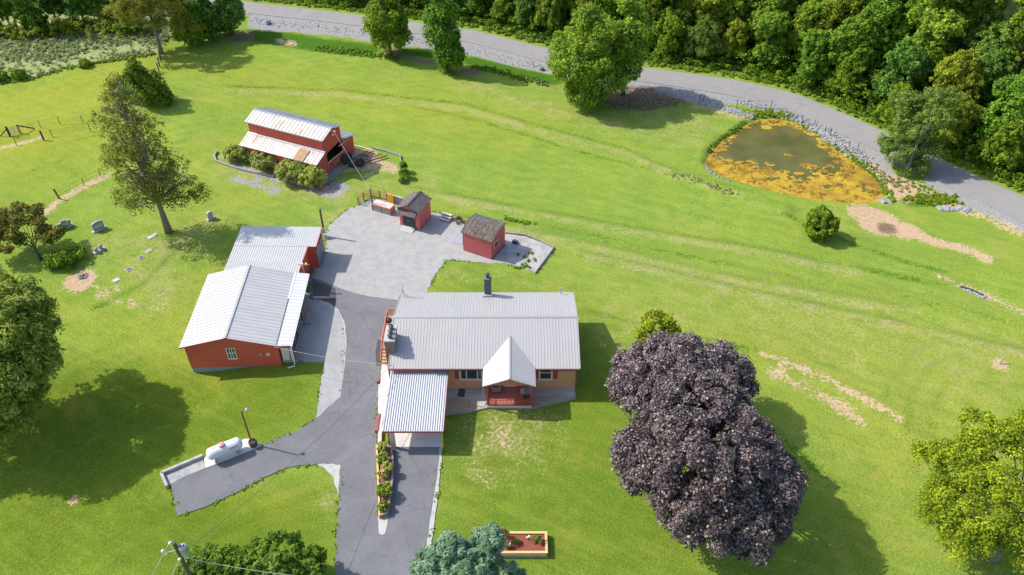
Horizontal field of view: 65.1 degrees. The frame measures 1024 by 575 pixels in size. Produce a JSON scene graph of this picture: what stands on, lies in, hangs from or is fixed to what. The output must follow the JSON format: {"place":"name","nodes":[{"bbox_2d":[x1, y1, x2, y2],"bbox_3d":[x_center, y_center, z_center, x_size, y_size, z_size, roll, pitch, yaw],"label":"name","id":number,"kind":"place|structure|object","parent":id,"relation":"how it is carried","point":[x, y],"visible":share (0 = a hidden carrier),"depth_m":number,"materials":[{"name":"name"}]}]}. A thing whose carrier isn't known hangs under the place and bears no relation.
{"place":"outdoors","nodes":[
{"label":"outdoors","id":0,"kind":"place"},
{"bbox_2d":[171,279,438,574],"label":"driveway","id":1,"kind":"structure","parent":0,"point":[365,547],"depth_m":68.55,"materials":[{"name":"asphalt"}]},
{"bbox_2d":[312,280,335,305],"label":"asphalt patch","id":2,"kind":"object","parent":1,"relation":"on","point":[324,292],"visible":1,"depth_m":86.17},
{"bbox_2d":[376,444,393,518],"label":"flower planter","id":3,"kind":"object","parent":1,"relation":"on","point":[387,498],"visible":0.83,"depth_m":67.17,"materials":[{"name":"brown brick"}]},
{"bbox_2d":[394,433,441,446],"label":"carport floor","id":4,"kind":"structure","parent":0,"point":[418,439],"depth_m":70.84,"materials":[{"name":"concrete"}]},
{"bbox_2d":[382,371,448,447],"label":"carport","id":5,"kind":"object","parent":4,"relation":"on","point":[415,402],"visible":0.84,"depth_m":70.82,"materials":[{"name":"white paint"}]},
{"bbox_2d":[0,0,1023,574],"bbox_3d":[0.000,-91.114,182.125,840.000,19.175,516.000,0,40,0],"label":"ground","id":6,"kind":"structure","parent":0,"point":[872,340],"depth_m":86.56,"materials":[{"name":"green plant"}]},
{"bbox_2d":[0,0,16,23],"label":"meadow tree","id":7,"kind":"object","parent":6,"relation":"on","point":[6,9],"visible":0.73,"depth_m":137.79,"materials":[{"name":"green plant"}]},
{"bbox_2d":[4,0,48,25],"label":"meadow tree","id":8,"kind":"object","parent":6,"relation":"on","point":[30,11],"visible":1,"depth_m":136.19,"materials":[{"name":"green plant"}]},
{"bbox_2d":[0,264,65,450],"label":"willow tree","id":9,"kind":"object","parent":6,"relation":"on","point":[29,319],"visible":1,"depth_m":66.64,"materials":[{"name":"green plant"}]},
{"bbox_2d":[0,200,67,260],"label":"leaning cherry tree","id":10,"kind":"object","parent":6,"relation":"on","point":[10,225],"visible":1,"depth_m":89.45,"materials":[{"name":"green plant"}]},
{"bbox_2d":[32,0,66,15],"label":"meadow tree","id":11,"kind":"object","parent":6,"relation":"on","point":[49,7],"visible":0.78,"depth_m":139.41,"materials":[{"name":"green plant"}]},
{"bbox_2d":[42,245,87,268],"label":"green bush","id":12,"kind":"object","parent":6,"relation":"on","point":[57,257],"visible":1,"depth_m":89.30,"materials":[{"name":"green plant"}]},
{"bbox_2d":[56,0,96,25],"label":"meadow tree","id":13,"kind":"object","parent":6,"relation":"on","point":[75,8],"visible":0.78,"depth_m":137.96,"materials":[{"name":"green plant"}]},
{"bbox_2d":[0,52,154,84],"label":"tall grass","id":14,"kind":"structure","parent":6,"relation":"on","point":[72,67],"depth_m":128.59,"materials":[{"name":"green plant"}]},
{"bbox_2d":[0,13,168,43],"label":"thicket","id":15,"kind":"object","parent":6,"relation":"on","point":[58,24],"visible":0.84,"depth_m":137.42,"materials":[{"name":"green plant"}]},
{"bbox_2d":[0,24,169,83],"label":"meadow weeds","id":16,"kind":"object","parent":6,"relation":"on","point":[35,47],"visible":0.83,"depth_m":134.27,"materials":[{"name":"green plant"}]},
{"bbox_2d":[78,0,112,19],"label":"meadow tree","id":17,"kind":"object","parent":6,"relation":"on","point":[96,4],"visible":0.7,"depth_m":138.47,"materials":[{"name":"green plant"}]},
{"bbox_2d":[118,54,174,107],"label":"cedar tree","id":18,"kind":"object","parent":6,"relation":"on","point":[143,82],"visible":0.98,"depth_m":116.05,"materials":[{"name":"green plant"}]},
{"bbox_2d":[84,72,211,233],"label":"tall sparse tree","id":19,"kind":"object","parent":6,"relation":"on","point":[153,181],"visible":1,"depth_m":87.67,"materials":[{"name":"green plant"}]},
{"bbox_2d":[102,0,207,53],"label":"fence row tree","id":20,"kind":"object","parent":6,"relation":"on","point":[135,10],"visible":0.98,"depth_m":128.43,"materials":[{"name":"green plant"}]},
{"bbox_2d":[161,541,191,574],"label":"utility pole","id":21,"kind":"object","parent":6,"relation":"on","point":[182,550],"visible":0.98,"depth_m":52.83,"materials":[{"name":"grey paint"}]},
{"bbox_2d":[160,454,202,488],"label":"concrete curb","id":22,"kind":"structure","parent":6,"relation":"on","point":[179,465],"depth_m":68.36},
{"bbox_2d":[164,458,204,485],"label":"gravel strip","id":23,"kind":"object","parent":6,"relation":"on","point":[179,473],"visible":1,"depth_m":68.27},
{"bbox_2d":[167,0,209,46],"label":"corner tree","id":24,"kind":"object","parent":6,"relation":"on","point":[194,39],"visible":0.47,"depth_m":133.10,"materials":[{"name":"green plant"}]},
{"bbox_2d":[184,0,225,40],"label":"corner tree","id":25,"kind":"object","parent":6,"relation":"on","point":[207,8],"visible":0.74,"depth_m":133.62,"materials":[{"name":"green plant"}]},
{"bbox_2d":[174,542,245,574],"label":"evergreen shrub","id":26,"kind":"object","parent":6,"relation":"on","point":[217,554],"visible":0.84,"depth_m":58.27,"materials":[{"name":"green plant"}]},
{"bbox_2d":[213,0,245,35],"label":"corner tree","id":27,"kind":"object","parent":6,"relation":"on","point":[232,16],"visible":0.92,"depth_m":135.22,"materials":[{"name":"green plant"}]},
{"bbox_2d":[204,439,260,467],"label":"tank pad","id":28,"kind":"object","parent":6,"relation":"on","point":[246,447],"visible":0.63,"depth_m":69.47,"materials":[{"name":"concrete"}]},
{"bbox_2d":[206,437,242,462],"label":"gas tank","id":29,"kind":"object","parent":28,"relation":"on","point":[219,450],"visible":1,"depth_m":68.54,"materials":[{"name":"white metal"}]},
{"bbox_2d":[222,143,242,160],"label":"flowering shrub","id":30,"kind":"object","parent":6,"relation":"on","point":[228,151],"visible":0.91,"depth_m":105.98,"materials":[{"name":"green plant"}]},
{"bbox_2d":[179,264,315,371],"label":"workshop garage","id":31,"kind":"structure","parent":6,"relation":"on","point":[248,315],"depth_m":78.11,"materials":[{"name":"metal"}]},
{"bbox_2d":[249,150,277,169],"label":"flowering shrub","id":32,"kind":"object","parent":6,"relation":"on","point":[258,160],"visible":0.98,"depth_m":103.73,"materials":[{"name":"green plant"}]},
{"bbox_2d":[224,226,324,272],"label":"open shelter","id":33,"kind":"object","parent":6,"relation":"on","point":[286,248],"visible":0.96,"depth_m":87.77,"materials":[{"name":"metal"}]},
{"bbox_2d":[230,529,327,574],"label":"upright shrub","id":34,"kind":"object","parent":6,"relation":"on","point":[273,557],"visible":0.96,"depth_m":58.32,"materials":[{"name":"green plant"}]},
{"bbox_2d":[274,158,305,182],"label":"flowering shrub","id":35,"kind":"object","parent":6,"relation":"on","point":[285,166],"visible":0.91,"depth_m":101.34,"materials":[{"name":"green plant"}]},
{"bbox_2d":[239,107,354,173],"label":"red barn","id":36,"kind":"structure","parent":6,"relation":"on","point":[279,135],"depth_m":103.91,"materials":[{"name":"metal"}]},
{"bbox_2d":[297,164,327,187],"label":"flowering shrub","id":37,"kind":"object","parent":6,"relation":"on","point":[317,176],"visible":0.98,"depth_m":100.82,"materials":[{"name":"green plant"}]},
{"bbox_2d":[294,298,344,417],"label":"garage pad","id":38,"kind":"object","parent":6,"relation":"on","point":[323,334],"visible":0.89,"depth_m":79.78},
{"bbox_2d":[317,464,339,494],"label":"gravel corner","id":39,"kind":"object","parent":6,"relation":"on","point":[333,470],"visible":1,"depth_m":68.32,"materials":[{"name":"concrete"}]},
{"bbox_2d":[315,45,398,60],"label":"tall grass","id":40,"kind":"structure","parent":6,"relation":"on","point":[394,57],"depth_m":133.39,"materials":[{"name":"green plant"}]},
{"bbox_2d":[169,197,553,574],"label":"edge grass","id":41,"kind":"structure","parent":6,"relation":"on","point":[336,501],"depth_m":68.66,"materials":[{"name":"green plant"}]},
{"bbox_2d":[361,0,414,55],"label":"roadside tree","id":42,"kind":"object","parent":6,"relation":"on","point":[387,23],"visible":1,"depth_m":127.61,"materials":[{"name":"green plant"}]},
{"bbox_2d":[308,198,551,299],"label":"gravel yard","id":43,"kind":"structure","parent":6,"relation":"on","point":[369,251],"depth_m":91.50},
{"bbox_2d":[371,199,394,215],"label":"board crate","id":44,"kind":"object","parent":43,"relation":"on","point":[383,207],"visible":1,"depth_m":97.33,"materials":[{"name":"brown wood"}]},
{"bbox_2d":[396,187,431,233],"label":"tool shed","id":45,"kind":"structure","parent":43,"relation":"on","point":[414,210],"depth_m":94.55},
{"bbox_2d":[460,213,506,258],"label":"storage shed","id":46,"kind":"structure","parent":43,"relation":"on","point":[483,236],"depth_m":90.36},
{"bbox_2d":[422,447,442,574],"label":"driveway edge","id":47,"kind":"object","parent":6,"relation":"on","point":[432,518],"visible":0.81,"depth_m":65.66,"materials":[{"name":"concrete"}]},
{"bbox_2d":[421,0,467,74],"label":"roadside tree","id":48,"kind":"object","parent":6,"relation":"on","point":[439,19],"visible":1,"depth_m":122.90,"materials":[{"name":"green plant"}]},
{"bbox_2d":[408,521,526,574],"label":"blue pine","id":49,"kind":"object","parent":6,"relation":"on","point":[448,552],"visible":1,"depth_m":54.96,"materials":[{"name":"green plant"}]},
{"bbox_2d":[375,273,580,441],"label":"brick house","id":50,"kind":"structure","parent":6,"relation":"on","point":[511,344],"depth_m":74.85,"materials":[{"name":"metal"}]},
{"bbox_2d":[459,371,482,379],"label":"window","id":51,"kind":"structure","parent":50,"relation":"in","point":[464,375],"depth_m":74.37,"materials":[{"name":"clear glass"}]},
{"bbox_2d":[490,0,512,24],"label":"forest tree","id":52,"kind":"object","parent":6,"relation":"on","point":[497,7],"visible":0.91,"depth_m":139.80,"materials":[{"name":"green plant"}]},
{"bbox_2d":[445,395,573,412],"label":"pebble bed","id":53,"kind":"object","parent":6,"relation":"on","point":[457,405],"visible":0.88,"depth_m":74.21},
{"bbox_2d":[470,64,548,86],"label":"tall grass","id":54,"kind":"structure","parent":6,"relation":"on","point":[519,77],"depth_m":126.58,"materials":[{"name":"green plant"}]},
{"bbox_2d":[446,393,575,414],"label":"garden edging","id":55,"kind":"object","parent":6,"relation":"on","point":[479,409],"visible":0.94,"depth_m":73.64,"materials":[{"name":"grey stone"}]},
{"bbox_2d":[447,375,575,406],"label":"house walk","id":56,"kind":"structure","parent":6,"relation":"on","point":[474,395],"depth_m":75.01,"materials":[{"name":"grey concrete"}]},
{"bbox_2d":[500,531,547,557],"bbox_3d":[0.581,20.040,62.668,4.397,0.610,1.985,0,40,0],"label":"raised bed","id":57,"kind":"object","parent":6,"relation":"on","point":[524,547],"visible":0.7,"depth_m":62.28,"materials":[{"name":"beige wood"}]},
{"bbox_2d":[513,0,536,29],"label":"forest tree","id":58,"kind":"object","parent":6,"relation":"on","point":[526,9],"visible":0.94,"depth_m":136.74,"materials":[{"name":"green plant"}]},
{"bbox_2d":[533,0,566,35],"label":"forest tree","id":59,"kind":"object","parent":6,"relation":"on","point":[553,17],"visible":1,"depth_m":134.22,"materials":[{"name":"green plant"}]},
{"bbox_2d":[545,2,630,110],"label":"roadside tree","id":60,"kind":"object","parent":6,"relation":"on","point":[587,57],"visible":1,"depth_m":112.19,"materials":[{"name":"green plant"}]},
{"bbox_2d":[595,0,624,30],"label":"forest tree","id":61,"kind":"object","parent":6,"relation":"on","point":[608,7],"visible":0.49,"depth_m":130.93,"materials":[{"name":"green plant"}]},
{"bbox_2d":[250,15,990,298],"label":"riprap stones","id":62,"kind":"object","parent":6,"relation":"on","point":[821,131],"visible":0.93,"depth_m":114.91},
{"bbox_2d":[606,0,657,95],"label":"roadside tree","id":63,"kind":"object","parent":6,"relation":"on","point":[636,28],"visible":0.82,"depth_m":114.02,"materials":[{"name":"green plant"}]},
{"bbox_2d":[255,0,1023,191],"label":"verge grass","id":64,"kind":"structure","parent":6,"relation":"on","point":[992,176],"depth_m":125.54,"materials":[{"name":"green plant"}]},
{"bbox_2d":[599,94,684,111],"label":"dry brush","id":65,"kind":"object","parent":6,"relation":"on","point":[637,102],"visible":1,"depth_m":118.93,"materials":[{"name":"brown plant"}]},
{"bbox_2d":[636,0,660,37],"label":"forest tree","id":66,"kind":"object","parent":6,"relation":"on","point":[653,12],"visible":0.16,"depth_m":128.63,"materials":[{"name":"green plant"}]},
{"bbox_2d":[286,0,1023,186],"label":"undergrowth","id":67,"kind":"object","parent":6,"relation":"on","point":[996,167],"visible":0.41,"depth_m":125.63,"materials":[{"name":"green plant"}]},
{"bbox_2d":[633,308,681,344],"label":"slender tree","id":68,"kind":"object","parent":6,"relation":"on","point":[651,319],"visible":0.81,"depth_m":76.87,"materials":[{"name":"green plant"}]},
{"bbox_2d":[653,13,683,55],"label":"forest tree","id":69,"kind":"object","parent":6,"relation":"on","point":[671,29],"visible":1,"depth_m":127.91,"materials":[{"name":"green plant"}]},
{"bbox_2d":[657,0,696,29],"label":"forest tree","id":70,"kind":"object","parent":6,"relation":"on","point":[684,14],"visible":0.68,"depth_m":129.74,"materials":[{"name":"green plant"}]},
{"bbox_2d":[604,330,761,414],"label":"purple maple","id":71,"kind":"object","parent":6,"relation":"on","point":[658,355],"visible":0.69,"depth_m":67.99,"materials":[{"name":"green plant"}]},
{"bbox_2d":[683,14,722,60],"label":"forest tree","id":72,"kind":"object","parent":6,"relation":"on","point":[703,36],"visible":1,"depth_m":126.77,"materials":[{"name":"green plant"}]},
{"bbox_2d":[384,0,1023,173],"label":"understorey","id":73,"kind":"object","parent":6,"relation":"on","point":[865,80],"visible":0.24,"depth_m":120.47,"materials":[{"name":"green plant"}]},
{"bbox_2d":[608,362,809,567],"bbox_3d":[15.557,13.690,61.895,14.689,11.529,14.119,30,49,31],"label":"purple maple","id":74,"kind":"object","parent":6,"relation":"on","point":[741,465],"visible":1,"depth_m":57.97,"materials":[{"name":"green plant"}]},
{"bbox_2d":[690,0,733,35],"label":"forest tree","id":75,"kind":"object","parent":6,"relation":"on","point":[716,13],"visible":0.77,"depth_m":127.25,"materials":[{"name":"green plant"}]},
{"bbox_2d":[720,18,748,63],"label":"forest tree","id":76,"kind":"object","parent":6,"relation":"on","point":[738,29],"visible":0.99,"depth_m":126.21,"materials":[{"name":"green plant"}]},
{"bbox_2d":[717,0,754,28],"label":"forest tree","id":77,"kind":"object","parent":6,"relation":"on","point":[743,9],"visible":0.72,"depth_m":127.34,"materials":[{"name":"green plant"}]},
{"bbox_2d":[744,0,789,41],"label":"forest tree","id":78,"kind":"object","parent":6,"relation":"on","point":[761,7],"visible":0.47,"depth_m":125.08,"materials":[{"name":"green plant"}]},
{"bbox_2d":[742,107,793,121],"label":"tall grass","id":79,"kind":"structure","parent":6,"relation":"on","point":[768,112],"depth_m":116.71,"materials":[{"name":"green plant"}]},
{"bbox_2d":[752,7,792,69],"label":"forest tree","id":80,"kind":"object","parent":6,"relation":"on","point":[776,22],"visible":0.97,"depth_m":123.56,"materials":[{"name":"green plant"}]},
{"bbox_2d":[778,0,817,19],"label":"forest tree","id":81,"kind":"object","parent":6,"relation":"on","point":[792,6],"visible":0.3,"depth_m":125.13,"materials":[{"name":"green plant"}]},
{"bbox_2d":[785,0,829,51],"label":"forest tree","id":82,"kind":"object","parent":6,"relation":"on","point":[808,14],"visible":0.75,"depth_m":121.94,"materials":[{"name":"green plant"}]},
{"bbox_2d":[793,29,838,84],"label":"forest tree","id":83,"kind":"object","parent":6,"relation":"on","point":[810,61],"visible":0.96,"depth_m":118.79,"materials":[{"name":"green plant"}]},
{"bbox_2d":[802,204,840,241],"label":"conifer bush","id":84,"kind":"object","parent":6,"relation":"on","point":[821,222],"visible":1,"depth_m":91.75,"materials":[{"name":"green plant"}]},
{"bbox_2d":[813,0,870,37],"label":"forest tree","id":85,"kind":"object","parent":6,"relation":"on","point":[837,9],"visible":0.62,"depth_m":118.57,"materials":[{"name":"green plant"}]},
{"bbox_2d":[827,51,866,99],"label":"forest tree","id":86,"kind":"object","parent":6,"relation":"on","point":[846,77],"visible":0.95,"depth_m":116.75,"materials":[{"name":"green plant"}]},
{"bbox_2d":[823,12,878,78],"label":"forest tree","id":87,"kind":"object","parent":6,"relation":"on","point":[847,38],"visible":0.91,"depth_m":115.78,"materials":[{"name":"green plant"}]},
{"bbox_2d":[844,147,895,201],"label":"tall grass","id":88,"kind":"structure","parent":6,"relation":"on","point":[884,188],"depth_m":103.99,"materials":[{"name":"green plant"}]},
{"bbox_2d":[858,0,911,56],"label":"forest tree","id":89,"kind":"object","parent":6,"relation":"on","point":[880,13],"visible":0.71,"depth_m":114.32,"materials":[{"name":"green plant"}]},
{"bbox_2d":[851,151,942,199],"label":"dry brush","id":90,"kind":"object","parent":6,"relation":"on","point":[892,179],"visible":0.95,"depth_m":102.79,"materials":[{"name":"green plant"}]},
{"bbox_2d":[881,81,922,124],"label":"forest tree","id":91,"kind":"object","parent":6,"relation":"on","point":[900,86],"visible":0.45,"depth_m":111.38,"materials":[{"name":"green plant"}]},
{"bbox_2d":[872,38,936,98],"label":"forest tree","id":92,"kind":"object","parent":6,"relation":"on","point":[899,57],"visible":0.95,"depth_m":110.62,"materials":[{"name":"green plant"}]},
{"bbox_2d":[874,85,963,177],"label":"locust tree","id":93,"kind":"object","parent":6,"relation":"on","point":[913,139],"visible":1,"depth_m":101.80,"materials":[{"name":"green plant"}]},
{"bbox_2d":[893,0,968,80],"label":"forest tree","id":94,"kind":"object","parent":6,"relation":"on","point":[952,22],"visible":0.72,"depth_m":109.14,"materials":[{"name":"green plant"}]},
{"bbox_2d":[894,0,969,55],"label":"forest tree","id":95,"kind":"object","parent":6,"relation":"on","point":[903,30],"visible":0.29,"depth_m":111.84,"materials":[{"name":"green plant"}]},
{"bbox_2d":[902,192,964,205],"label":"tall grass","id":96,"kind":"structure","parent":6,"relation":"on","point":[921,198],"depth_m":99.62,"materials":[{"name":"green plant"}]},
{"bbox_2d":[926,47,985,111],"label":"forest tree","id":97,"kind":"object","parent":6,"relation":"on","point":[960,69],"visible":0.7,"depth_m":105.44,"materials":[{"name":"green plant"}]},
{"bbox_2d":[931,92,982,143],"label":"forest tree","id":98,"kind":"object","parent":6,"relation":"on","point":[962,115],"visible":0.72,"depth_m":104.87,"materials":[{"name":"green plant"}]},
{"bbox_2d":[907,404,1023,573],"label":"yellow green tree","id":99,"kind":"object","parent":6,"relation":"on","point":[970,472],"visible":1,"depth_m":58.96,"materials":[{"name":"green plant"}]},
{"bbox_2d":[955,0,1010,50],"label":"forest tree","id":100,"kind":"object","parent":6,"relation":"on","point":[977,10],"visible":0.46,"depth_m":110.62,"materials":[{"name":"green plant"}]},
{"bbox_2d":[961,44,1017,101],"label":"forest tree","id":101,"kind":"object","parent":6,"relation":"on","point":[995,66],"visible":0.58,"depth_m":105.55,"materials":[{"name":"green plant"}]},
{"bbox_2d":[961,20,1023,73],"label":"forest tree","id":102,"kind":"object","parent":6,"relation":"on","point":[993,34],"visible":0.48,"depth_m":107.38,"materials":[{"name":"green plant"}]},
{"bbox_2d":[976,118,1023,169],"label":"forest tree","id":103,"kind":"object","parent":6,"relation":"on","point":[1013,149],"visible":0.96,"depth_m":101.11,"materials":[{"name":"green plant"}]},
{"bbox_2d":[979,70,1023,146],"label":"forest tree","id":104,"kind":"object","parent":6,"relation":"on","point":[1008,105],"visible":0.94,"depth_m":101.41,"materials":[{"name":"green plant"}]},
{"bbox_2d":[1001,0,1023,73],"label":"forest tree","id":105,"kind":"object","parent":6,"relation":"on","point":[1017,18],"visible":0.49,"depth_m":105.64,"materials":[{"name":"green plant"}]},
{"bbox_2d":[501,234,551,271],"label":"gravel pad","id":106,"kind":"object","parent":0,"point":[524,245],"visible":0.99,"depth_m":91.90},
{"bbox_2d":[128,0,1023,223],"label":"road","id":107,"kind":"structure","parent":0,"point":[1010,203],"depth_m":121.02,"materials":[{"name":"asphalt"}]},
{"bbox_2d":[709,120,872,200],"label":"pond water","id":108,"kind":"structure","parent":0,"point":[757,144],"depth_m":109.56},
{"bbox_2d":[705,118,884,202],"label":"pond algae","id":109,"kind":"object","parent":108,"relation":"on","point":[745,173],"visible":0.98,"depth_m":104.44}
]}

